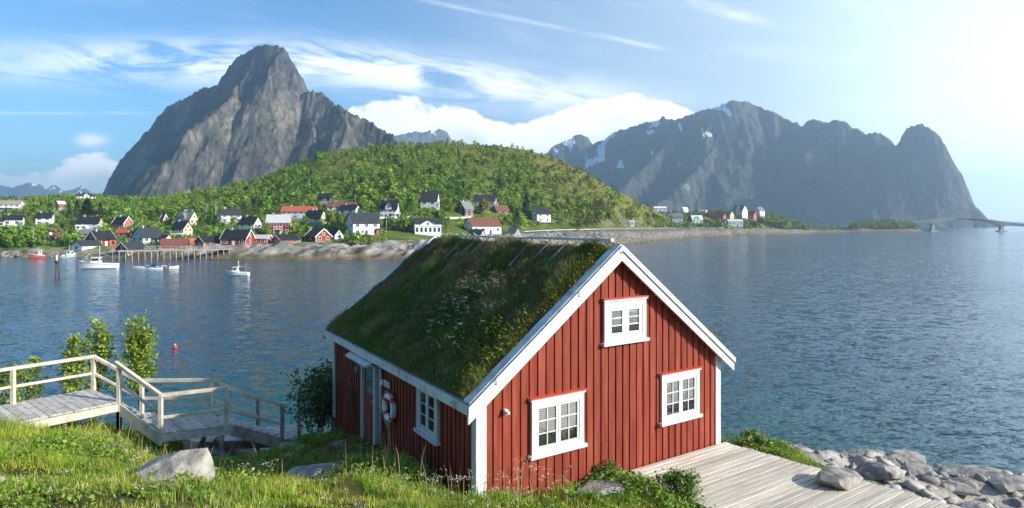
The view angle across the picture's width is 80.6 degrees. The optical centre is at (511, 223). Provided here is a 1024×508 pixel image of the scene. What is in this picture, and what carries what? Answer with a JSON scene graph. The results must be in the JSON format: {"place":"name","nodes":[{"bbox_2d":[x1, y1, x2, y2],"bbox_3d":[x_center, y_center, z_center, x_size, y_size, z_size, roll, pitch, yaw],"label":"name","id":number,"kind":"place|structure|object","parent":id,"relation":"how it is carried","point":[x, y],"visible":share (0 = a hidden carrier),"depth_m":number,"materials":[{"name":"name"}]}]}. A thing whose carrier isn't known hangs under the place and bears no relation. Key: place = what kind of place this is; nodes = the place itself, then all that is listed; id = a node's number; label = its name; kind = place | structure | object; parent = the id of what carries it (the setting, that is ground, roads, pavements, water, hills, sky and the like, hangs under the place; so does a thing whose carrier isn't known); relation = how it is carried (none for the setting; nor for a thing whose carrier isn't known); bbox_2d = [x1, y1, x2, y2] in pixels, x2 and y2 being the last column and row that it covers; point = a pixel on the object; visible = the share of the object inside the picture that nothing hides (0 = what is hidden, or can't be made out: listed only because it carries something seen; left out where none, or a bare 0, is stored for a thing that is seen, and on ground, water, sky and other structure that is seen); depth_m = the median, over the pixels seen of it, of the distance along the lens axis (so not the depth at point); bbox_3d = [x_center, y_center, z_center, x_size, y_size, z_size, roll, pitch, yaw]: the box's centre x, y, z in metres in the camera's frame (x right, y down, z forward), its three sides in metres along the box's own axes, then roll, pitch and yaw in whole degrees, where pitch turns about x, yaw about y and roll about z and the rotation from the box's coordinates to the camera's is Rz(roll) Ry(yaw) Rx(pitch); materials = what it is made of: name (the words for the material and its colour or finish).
{"place":"outdoors","nodes":[
{"label":"outdoors","id":0,"kind":"place"},
{"bbox_2d":[0,182,91,198],"bbox_3d":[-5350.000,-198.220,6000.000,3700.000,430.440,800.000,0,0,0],"label":"mountain","id":1,"kind":"structure","parent":0,"point":[31,189],"depth_m":5934.05,"materials":[{"name":"grey stone"}]},
{"bbox_2d":[102,44,400,197],"bbox_3d":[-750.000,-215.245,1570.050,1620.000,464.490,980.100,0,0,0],"label":"mountain","id":2,"kind":"structure","parent":0,"point":[258,111],"depth_m":1362.89,"materials":[{"name":"grey stone"}]},
{"bbox_2d":[394,129,453,144],"bbox_3d":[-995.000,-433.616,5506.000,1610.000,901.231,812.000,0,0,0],"label":"mountain","id":3,"kind":"structure","parent":0,"point":[429,136],"depth_m":5568.13,"materials":[{"name":"grey stone"}]},
{"bbox_2d":[0,142,921,259],"bbox_3d":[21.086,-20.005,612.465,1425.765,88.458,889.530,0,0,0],"label":"land","id":4,"kind":"structure","parent":0,"point":[392,246],"depth_m":320.84,"materials":[{"name":"green plant"}]},
{"bbox_2d":[0,200,24,211],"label":"white house","id":5,"kind":"structure","parent":4,"relation":"on","point":[9,204],"depth_m":339.29,"materials":[{"name":"paint"}]},
{"bbox_2d":[0,213,25,226],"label":"white house","id":6,"kind":"structure","parent":4,"relation":"on","point":[15,220],"depth_m":282.69,"materials":[{"name":"paint"}]},
{"bbox_2d":[34,211,55,225],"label":"white house","id":7,"kind":"structure","parent":4,"relation":"on","point":[40,217],"depth_m":287.00,"materials":[{"name":"paint"}]},
{"bbox_2d":[44,228,64,244],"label":"bare shrub","id":8,"kind":"object","parent":4,"relation":"on","point":[57,234],"visible":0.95,"depth_m":224.24,"materials":[{"name":"brown plant"}]},
{"bbox_2d":[55,201,65,210],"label":"red shed","id":9,"kind":"structure","parent":4,"relation":"on","point":[60,205],"depth_m":340.17,"materials":[{"name":"paint"}]},
{"bbox_2d":[62,202,74,230],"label":"conifer","id":10,"kind":"object","parent":4,"relation":"on","point":[69,211],"visible":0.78,"depth_m":261.09,"materials":[{"name":"green plant"}]},
{"bbox_2d":[76,197,95,217],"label":"conifer","id":11,"kind":"object","parent":4,"relation":"on","point":[86,210],"visible":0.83,"depth_m":298.47,"materials":[{"name":"green plant"}]},
{"bbox_2d":[70,240,102,250],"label":"white boathouse","id":12,"kind":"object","parent":4,"relation":"on","point":[78,245],"visible":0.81,"depth_m":205.77,"materials":[{"name":"paint"}]},
{"bbox_2d":[75,215,103,231],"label":"dark roofed house","id":13,"kind":"structure","parent":4,"relation":"on","point":[89,222],"depth_m":270.79,"materials":[{"name":"grey paint"}]},
{"bbox_2d":[84,229,117,245],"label":"red boathouse","id":14,"kind":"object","parent":4,"relation":"on","point":[106,238],"visible":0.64,"depth_m":215.99,"materials":[{"name":"paint"}]},
{"bbox_2d":[111,215,133,228],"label":"red house","id":15,"kind":"structure","parent":4,"relation":"on","point":[121,221],"depth_m":273.26,"materials":[{"name":"paint"}]},
{"bbox_2d":[114,229,131,236],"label":"pink shed","id":16,"kind":"structure","parent":4,"relation":"on","point":[122,232],"depth_m":249.98,"materials":[{"name":"red paint"}]},
{"bbox_2d":[114,242,147,255],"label":"pier shed","id":17,"kind":"structure","parent":4,"relation":"on","point":[130,245],"depth_m":197.41,"materials":[{"name":"grey paint"}]},
{"bbox_2d":[130,225,162,243],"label":"house","id":18,"kind":"structure","parent":4,"relation":"on","point":[144,235],"depth_m":227.67,"materials":[{"name":"blue paint"}]},
{"bbox_2d":[160,238,189,248],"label":"long boathouse","id":19,"kind":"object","parent":4,"relation":"on","point":[177,242],"visible":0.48,"depth_m":202.91,"materials":[{"name":"red paint"}]},
{"bbox_2d":[170,219,193,236],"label":"cream house","id":20,"kind":"structure","parent":4,"relation":"on","point":[178,227],"depth_m":245.57,"materials":[{"name":"paint"}]},
{"bbox_2d":[176,210,199,225],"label":"house","id":21,"kind":"structure","parent":4,"relation":"on","point":[191,216],"depth_m":277.37,"materials":[{"name":"beige paint"}]},
{"bbox_2d":[193,236,220,246],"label":"red boathouse","id":22,"kind":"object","parent":4,"relation":"on","point":[202,241],"visible":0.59,"depth_m":205.67,"materials":[{"name":"paint"}]},
{"bbox_2d":[218,207,242,223],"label":"white house","id":23,"kind":"structure","parent":4,"relation":"on","point":[228,214],"depth_m":277.09,"materials":[{"name":"paint"}]},
{"bbox_2d":[219,227,255,244],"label":"red rorbu","id":24,"kind":"structure","parent":4,"relation":"on","point":[231,236],"depth_m":206.45,"materials":[{"name":"paint"}]},
{"bbox_2d":[237,215,262,229],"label":"white house","id":25,"kind":"structure","parent":4,"relation":"on","point":[249,222],"depth_m":253.31,"materials":[{"name":"paint"}]},
{"bbox_2d":[254,234,271,244],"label":"red annex","id":26,"kind":"object","parent":4,"relation":"on","point":[262,239],"visible":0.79,"depth_m":211.05,"materials":[{"name":"paint"}]},
{"bbox_2d":[265,213,292,235],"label":"red house","id":27,"kind":"structure","parent":4,"relation":"on","point":[279,223],"depth_m":236.59,"materials":[{"name":"paint"}]},
{"bbox_2d":[270,235,301,242],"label":"red boathouse","id":28,"kind":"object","parent":4,"relation":"on","point":[289,238],"visible":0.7,"depth_m":212.41,"materials":[{"name":"paint"}]},
{"bbox_2d":[280,204,317,220],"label":"long house","id":29,"kind":"structure","parent":4,"relation":"on","point":[297,212],"depth_m":268.55,"materials":[{"name":"red paint"}]},
{"bbox_2d":[305,208,326,225],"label":"dark roofed house","id":30,"kind":"structure","parent":4,"relation":"on","point":[317,217],"depth_m":259.44,"materials":[{"name":"beige paint"}]},
{"bbox_2d":[304,228,332,241],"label":"red rorbu","id":31,"kind":"structure","parent":4,"relation":"on","point":[317,235],"depth_m":218.28,"materials":[{"name":"paint"}]},
{"bbox_2d":[318,192,332,203],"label":"dark cabin","id":32,"kind":"object","parent":4,"relation":"on","point":[325,198],"visible":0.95,"depth_m":296.45,"materials":[{"name":"grey paint"}]},
{"bbox_2d":[325,210,336,230],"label":"broadleaf tree","id":33,"kind":"object","parent":4,"relation":"on","point":[329,215],"visible":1,"depth_m":239.17,"materials":[{"name":"green plant"}]},
{"bbox_2d":[329,229,343,239],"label":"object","id":34,"kind":"structure","parent":4,"relation":"on","point":[337,234],"depth_m":223.98,"materials":[{"name":"white paint"}]},
{"bbox_2d":[327,200,356,212],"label":"white house","id":35,"kind":"structure","parent":4,"relation":"on","point":[334,206],"depth_m":280.95,"materials":[{"name":"paint"}]},
{"bbox_2d":[338,203,360,214],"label":"white house","id":36,"kind":"structure","parent":4,"relation":"on","point":[344,209],"depth_m":275.07,"materials":[{"name":"paint"}]},
{"bbox_2d":[344,211,383,235],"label":"white house","id":37,"kind":"structure","parent":4,"relation":"on","point":[366,222],"depth_m":236.29,"materials":[{"name":"paint"}]},
{"bbox_2d":[379,198,400,218],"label":"white villa","id":38,"kind":"object","parent":4,"relation":"on","point":[392,207],"visible":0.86,"depth_m":270.20,"materials":[{"name":"paint"}]},
{"bbox_2d":[0,229,810,256],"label":"bank rubble","id":39,"kind":"object","parent":4,"relation":"on","point":[596,234],"visible":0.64,"depth_m":313.10,"materials":[{"name":"stone"}]},
{"bbox_2d":[412,218,441,236],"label":"white house","id":40,"kind":"structure","parent":4,"relation":"on","point":[428,226],"depth_m":245.60,"materials":[{"name":"paint"}]},
{"bbox_2d":[420,190,439,210],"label":"tall white house","id":41,"kind":"structure","parent":4,"relation":"on","point":[430,198],"depth_m":290.35,"materials":[{"name":"paint"}]},
{"bbox_2d":[442,197,455,211],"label":"broadleaf tree","id":42,"kind":"object","parent":4,"relation":"on","point":[446,200],"visible":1,"depth_m":289.60,"materials":[{"name":"green plant"}]},
{"bbox_2d":[0,138,918,248],"bbox_3d":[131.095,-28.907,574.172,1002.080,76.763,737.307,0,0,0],"label":"hillside wood","id":43,"kind":"object","parent":4,"relation":"on","point":[232,195],"visible":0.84,"depth_m":345.64,"materials":[{"name":"green plant"}]},
{"bbox_2d":[456,200,474,216],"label":"dark brown house","id":44,"kind":"structure","parent":4,"relation":"on","point":[465,208],"depth_m":300.69,"materials":[{"name":"paint"}]},
{"bbox_2d":[468,229,484,239],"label":"grey shed","id":45,"kind":"structure","parent":4,"relation":"on","point":[478,232],"depth_m":257.31,"materials":[{"name":"paint"}]},
{"bbox_2d":[463,217,501,234],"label":"long white house","id":46,"kind":"structure","parent":4,"relation":"on","point":[491,226],"depth_m":274.69,"materials":[{"name":"paint"}]},
{"bbox_2d":[474,198,490,215],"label":"broadleaf tree","id":47,"kind":"object","parent":4,"relation":"on","point":[483,206],"visible":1,"depth_m":306.45,"materials":[{"name":"green plant"}]},
{"bbox_2d":[473,193,496,209],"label":"grey house","id":48,"kind":"structure","parent":4,"relation":"on","point":[477,199],"depth_m":324.77,"materials":[{"name":"paint"}]},
{"bbox_2d":[492,204,509,213],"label":"red roofed house","id":49,"kind":"structure","parent":4,"relation":"on","point":[502,209],"depth_m":322.16,"materials":[{"name":"paint"}]},
{"bbox_2d":[505,227,522,236],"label":"weathered shed","id":50,"kind":"structure","parent":4,"relation":"on","point":[516,231],"depth_m":280.88,"materials":[{"name":"white wood"}]},
{"bbox_2d":[520,193,531,218],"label":"conifer","id":51,"kind":"object","parent":4,"relation":"on","point":[526,201],"visible":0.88,"depth_m":328.16,"materials":[{"name":"green plant"}]},
{"bbox_2d":[530,207,551,222],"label":"white house","id":52,"kind":"structure","parent":4,"relation":"on","point":[542,214],"depth_m":327.67,"materials":[{"name":"paint"}]},
{"bbox_2d":[671,212,682,223],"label":"blue grey house","id":53,"kind":"structure","parent":4,"relation":"on","point":[676,217],"depth_m":527.35,"materials":[{"name":"blue paint"}]},
{"bbox_2d":[690,215,702,224],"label":"white house","id":54,"kind":"structure","parent":4,"relation":"on","point":[697,218],"depth_m":562.73,"materials":[{"name":"paint"}]},
{"bbox_2d":[705,212,725,222],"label":"red brown house","id":55,"kind":"structure","parent":4,"relation":"on","point":[717,216],"depth_m":602.90,"materials":[{"name":"paint"}]},
{"bbox_2d":[726,219,742,228],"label":"white boathouse","id":56,"kind":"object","parent":4,"relation":"on","point":[737,223],"visible":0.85,"depth_m":609.08,"materials":[{"name":"paint"}]},
{"bbox_2d":[733,205,747,218],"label":"tall white house","id":57,"kind":"structure","parent":4,"relation":"on","point":[741,210],"depth_m":655.90,"materials":[{"name":"paint"}]},
{"bbox_2d":[0,226,1023,474],"bbox_3d":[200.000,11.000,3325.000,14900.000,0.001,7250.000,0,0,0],"label":"sea","id":58,"kind":"structure","parent":0,"point":[838,342],"depth_m":65.88,"materials":[{"name":"liquid"}]},
{"bbox_2d":[79,249,119,268],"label":"fishing boat","id":59,"kind":"object","parent":58,"relation":"on","point":[95,263],"visible":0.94,"depth_m":146.52,"materials":[{"name":"white paint"}]},
{"bbox_2d":[117,245,230,260],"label":"pier","id":60,"kind":"structure","parent":58,"relation":"in","point":[181,249],"depth_m":184.35,"materials":[{"name":"brown wood"}]},
{"bbox_2d":[226,260,249,275],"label":"fishing boat","id":61,"kind":"object","parent":58,"relation":"on","point":[235,271],"visible":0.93,"depth_m":127.56,"materials":[{"name":"white paint"}]},
{"bbox_2d":[913,217,1023,231],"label":"road bridge","id":62,"kind":"structure","parent":58,"relation":"in","point":[1000,224],"depth_m":830.92,"materials":[{"name":"concrete"}]},
{"bbox_2d":[0,403,1023,507],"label":"ground","id":63,"kind":"structure","parent":0,"point":[996,496],"depth_m":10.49,"materials":[{"name":"green plant"}]},
{"bbox_2d":[0,354,52,404],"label":"bush","id":64,"kind":"object","parent":63,"relation":"on","point":[24,376],"visible":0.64,"depth_m":20.19,"materials":[{"name":"green plant"}]},
{"bbox_2d":[0,354,121,434],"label":"boardwalk","id":65,"kind":"structure","parent":63,"relation":"on","point":[94,401],"depth_m":16.37,"materials":[{"name":"grey wood"}]},
{"bbox_2d":[54,332,91,393],"bbox_3d":[-14.893,5.039,20.593,1.189,2.741,1.266,0,0,-35],"label":"sapling","id":66,"kind":"object","parent":63,"relation":"on","point":[71,367],"visible":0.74,"depth_m":20.51,"materials":[{"name":"green plant"}]},
{"bbox_2d":[75,316,116,392],"bbox_3d":[-14.390,4.862,21.056,1.522,3.301,1.354,0,0,0],"label":"sapling","id":67,"kind":"object","parent":63,"relation":"on","point":[101,347],"visible":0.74,"depth_m":20.94,"materials":[{"name":"green plant"}]},
{"bbox_2d":[108,349,124,397],"bbox_3d":[-14.420,5.721,22.072,0.553,2.286,0.566,0,0,41],"label":"sapling","id":68,"kind":"object","parent":63,"relation":"on","point":[114,390],"visible":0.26,"depth_m":22.00,"materials":[{"name":"green plant"}]},
{"bbox_2d":[93,355,162,445],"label":"stairs","id":69,"kind":"structure","parent":63,"relation":"on","point":[140,422],"depth_m":16.51,"materials":[{"name":"grey wood"}]},
{"bbox_2d":[114,309,163,408],"bbox_3d":[-12.907,4.703,20.939,1.426,3.433,1.352,0,0,0],"label":"sapling","id":70,"kind":"object","parent":63,"relation":"on","point":[139,354],"visible":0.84,"depth_m":20.84,"materials":[{"name":"green plant"}]},
{"bbox_2d":[134,448,214,485],"bbox_3d":[-4.745,3.570,8.500,1.000,0.793,0.800,0,0,-29],"label":"rock","id":71,"kind":"object","parent":63,"relation":"on","point":[199,461],"visible":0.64,"depth_m":8.34,"materials":[{"name":"stone"}]},
{"bbox_2d":[142,378,232,457],"bbox_3d":[-9.473,6.070,17.466,1.687,3.040,3.064,0,0,-44],"label":"landing","id":72,"kind":"object","parent":63,"relation":"on","point":[202,425],"visible":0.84,"depth_m":16.84,"materials":[{"name":"grey wood"}]},
{"bbox_2d":[167,424,302,449],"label":"boardwalk","id":73,"kind":"structure","parent":63,"relation":"on","point":[237,443],"depth_m":18.98,"materials":[{"name":"grey wood"}]},
{"bbox_2d":[210,379,285,452],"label":"stairs","id":74,"kind":"structure","parent":63,"relation":"on","point":[256,433],"depth_m":17.99,"materials":[{"name":"grey wood"}]},
{"bbox_2d":[65,418,532,505],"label":"dry stalks","id":75,"kind":"object","parent":63,"relation":"on","point":[343,465],"visible":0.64,"depth_m":10.81,"materials":[{"name":"beige plant"}]},
{"bbox_2d":[279,356,334,432],"bbox_3d":[-5.444,5.013,17.847,2.647,2.041,3.056,0,0,0],"label":"bush","id":76,"kind":"object","parent":63,"relation":"on","point":[320,386],"visible":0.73,"depth_m":17.41,"materials":[{"name":"green plant"}]},
{"bbox_2d":[285,462,340,477],"bbox_3d":[-3.717,4.746,11.418,1.022,0.400,0.906,0,0,-32],"label":"rock","id":77,"kind":"object","parent":63,"relation":"on","point":[308,470],"visible":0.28,"depth_m":11.27,"materials":[{"name":"stone"}]},
{"bbox_2d":[297,396,334,436],"bbox_3d":[-5.725,6.120,18.896,3.382,2.361,0.312,0,0,41],"label":"timber fence","id":78,"kind":"object","parent":63,"relation":"on","point":[299,428],"visible":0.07,"depth_m":19.85,"materials":[{"name":"grey wood"}]},
{"bbox_2d":[344,378,358,433],"bbox_3d":[-3.777,4.682,15.798,1.068,1.609,1.350,0,0,-30],"label":"bush","id":79,"kind":"object","parent":63,"relation":"on","point":[353,407],"visible":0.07,"depth_m":15.68,"materials":[{"name":"green plant"}]},
{"bbox_2d":[21,434,799,507],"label":"flower stems","id":80,"kind":"object","parent":63,"relation":"on","point":[402,484],"visible":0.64,"depth_m":9.80,"materials":[{"name":"green plant"}]},
{"bbox_2d":[16,424,804,507],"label":"wildflowers","id":81,"kind":"object","parent":63,"relation":"on","point":[392,476],"visible":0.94,"depth_m":9.67,"materials":[{"name":"white plant"}]},
{"bbox_2d":[0,426,855,507],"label":"undergrowth","id":82,"kind":"object","parent":63,"relation":"on","point":[639,484],"visible":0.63,"depth_m":10.71,"materials":[{"name":"green plant"}]},
{"bbox_2d":[322,230,735,496],"bbox_3d":[-0.202,3.074,15.385,7.005,5.851,8.746,0,0,-33],"label":"cabin","id":83,"kind":"object","parent":63,"relation":"on","point":[558,359],"visible":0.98,"depth_m":12.14,"materials":[{"name":"wood"}]},
{"bbox_2d":[381,391,395,455],"bbox_3d":[-2.720,4.462,13.375,0.138,1.519,0.736,0,0,-33],"label":"life ring","id":84,"kind":"object","parent":83,"relation":"attached to","point":[387,415],"visible":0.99,"depth_m":13.28,"materials":[{"name":"white plastic"}]},
{"bbox_2d":[413,387,439,446],"bbox_3d":[-1.671,3.700,11.852,0.125,1.000,1.042,0,0,-33],"label":"window","id":85,"kind":"structure","parent":83,"relation":"in","point":[427,406],"depth_m":11.82,"materials":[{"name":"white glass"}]},
{"bbox_2d":[527,388,587,460],"bbox_3d":[0.859,3.682,11.169,1.302,1.096,0.125,0,0,-33],"label":"window","id":86,"kind":"structure","parent":83,"relation":"in","point":[556,419],"depth_m":11.15,"materials":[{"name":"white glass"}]},
{"bbox_2d":[600,295,649,346],"bbox_3d":[2.271,1.927,12.078,1.227,0.926,0.125,0,0,-33],"label":"window","id":87,"kind":"structure","parent":83,"relation":"in","point":[624,318],"depth_m":12.05,"materials":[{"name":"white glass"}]},
{"bbox_2d":[658,366,702,426],"bbox_3d":[3.620,3.682,12.947,1.269,1.096,0.125,0,0,-33],"label":"window","id":88,"kind":"structure","parent":83,"relation":"in","point":[679,389],"depth_m":12.93,"materials":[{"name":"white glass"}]},
{"bbox_2d":[575,480,625,495],"bbox_3d":[1.594,4.847,10.917,0.961,0.300,0.857,0,0,4],"label":"rock","id":89,"kind":"object","parent":63,"relation":"on","point":[609,486],"visible":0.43,"depth_m":10.84,"materials":[{"name":"stone"}]},
{"bbox_2d":[591,458,621,481],"bbox_3d":[1.806,4.873,11.702,0.735,0.591,0.737,0,0,-38],"label":"bush","id":90,"kind":"object","parent":63,"relation":"on","point":[614,467],"visible":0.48,"depth_m":11.64,"materials":[{"name":"green plant"}]},
{"bbox_2d":[654,466,705,505],"bbox_3d":[2.978,4.805,10.907,1.049,0.818,0.930,0,0,-41],"label":"bush","id":91,"kind":"object","parent":63,"relation":"on","point":[681,483],"visible":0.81,"depth_m":10.81,"materials":[{"name":"green plant"}]},
{"bbox_2d":[738,426,775,450],"bbox_3d":[5.857,5.305,14.552,0.924,0.712,1.011,0,0,0],"label":"bush","id":92,"kind":"object","parent":63,"relation":"on","point":[749,436],"visible":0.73,"depth_m":14.44,"materials":[{"name":"green plant"}]},
{"bbox_2d":[631,442,960,507],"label":"sun deck","id":93,"kind":"structure","parent":63,"relation":"on","point":[733,476],"depth_m":11.42,"materials":[{"name":"grey wood"}]},
{"bbox_2d":[813,465,862,489],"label":"rock","id":94,"kind":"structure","parent":93,"relation":"on","point":[839,477],"depth_m":11.32,"materials":[{"name":"stone"}]},
{"bbox_2d":[839,449,886,456],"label":"rock","id":95,"kind":"object","parent":63,"relation":"on","point":[855,452],"visible":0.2,"depth_m":20.02,"materials":[{"name":"stone"}]},
{"bbox_2d":[855,461,906,479],"bbox_3d":[7.824,5.261,12.851,0.998,0.380,0.774,0,0,31],"label":"rock","id":96,"kind":"object","parent":63,"relation":"on","point":[877,471],"visible":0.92,"depth_m":12.63,"materials":[{"name":"stone"}]},
{"bbox_2d":[885,449,925,465],"bbox_3d":[11.469,6.806,17.500,1.350,0.300,1.080,0,0,-34],"label":"rock","id":97,"kind":"object","parent":63,"relation":"on","point":[902,456],"visible":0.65,"depth_m":17.40,"materials":[{"name":"stone"}]},
{"bbox_2d":[904,460,931,477],"bbox_3d":[9.631,5.903,14.209,0.625,0.420,0.770,0,0,21],"label":"rock","id":98,"kind":"object","parent":63,"relation":"on","point":[915,469],"visible":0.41,"depth_m":14.20,"materials":[{"name":"stone"}]},
{"bbox_2d":[814,450,1023,507],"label":"shore stones","id":99,"kind":"object","parent":63,"relation":"on","point":[933,477],"visible":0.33,"depth_m":12.84,"materials":[{"name":"grey stone"}]},
{"bbox_2d":[940,480,982,495],"bbox_3d":[9.441,5.627,12.928,0.873,0.220,0.639,0,0,23],"label":"rock","id":100,"kind":"object","parent":63,"relation":"on","point":[961,488],"visible":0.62,"depth_m":12.67,"materials":[{"name":"stone"}]},
{"bbox_2d":[941,464,1002,476],"bbox_3d":[10.890,5.887,14.242,1.369,0.250,0.967,0,0,16],"label":"rock","id":101,"kind":"object","parent":63,"relation":"on","point":[971,469],"visible":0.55,"depth_m":14.23,"materials":[{"name":"stone"}]},
{"bbox_2d":[960,500,994,507],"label":"rock","id":102,"kind":"object","parent":63,"relation":"on","point":[974,504],"visible":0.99,"depth_m":11.99,"materials":[{"name":"stone"}]},
{"bbox_2d":[986,471,1023,492],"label":"rock","id":103,"kind":"object","parent":63,"relation":"on","point":[1002,482],"visible":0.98,"depth_m":12.90,"materials":[{"name":"stone"}]},
{"bbox_2d":[0,0,1023,221],"label":"sky","id":104,"kind":"structure","parent":0,"point":[82,82],"materials":[{"name":"blue"}]},
{"bbox_2d":[401,228,727,243],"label":"road","id":105,"kind":"structure","parent":0,"point":[640,231],"depth_m":368.27,"materials":[{"name":"grey asphalt"}]},
{"bbox_2d":[524,228,679,232],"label":"guardrail","id":106,"kind":"object","parent":105,"relation":"on","point":[589,229],"visible":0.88,"depth_m":314.82,"materials":[{"name":"metal"}]},
{"bbox_2d":[544,100,998,226],"bbox_3d":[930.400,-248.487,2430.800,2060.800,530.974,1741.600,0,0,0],"label":"mountain","id":107,"kind":"structure","parent":0,"point":[730,154],"depth_m":2254.30,"materials":[{"name":"grey stone"}]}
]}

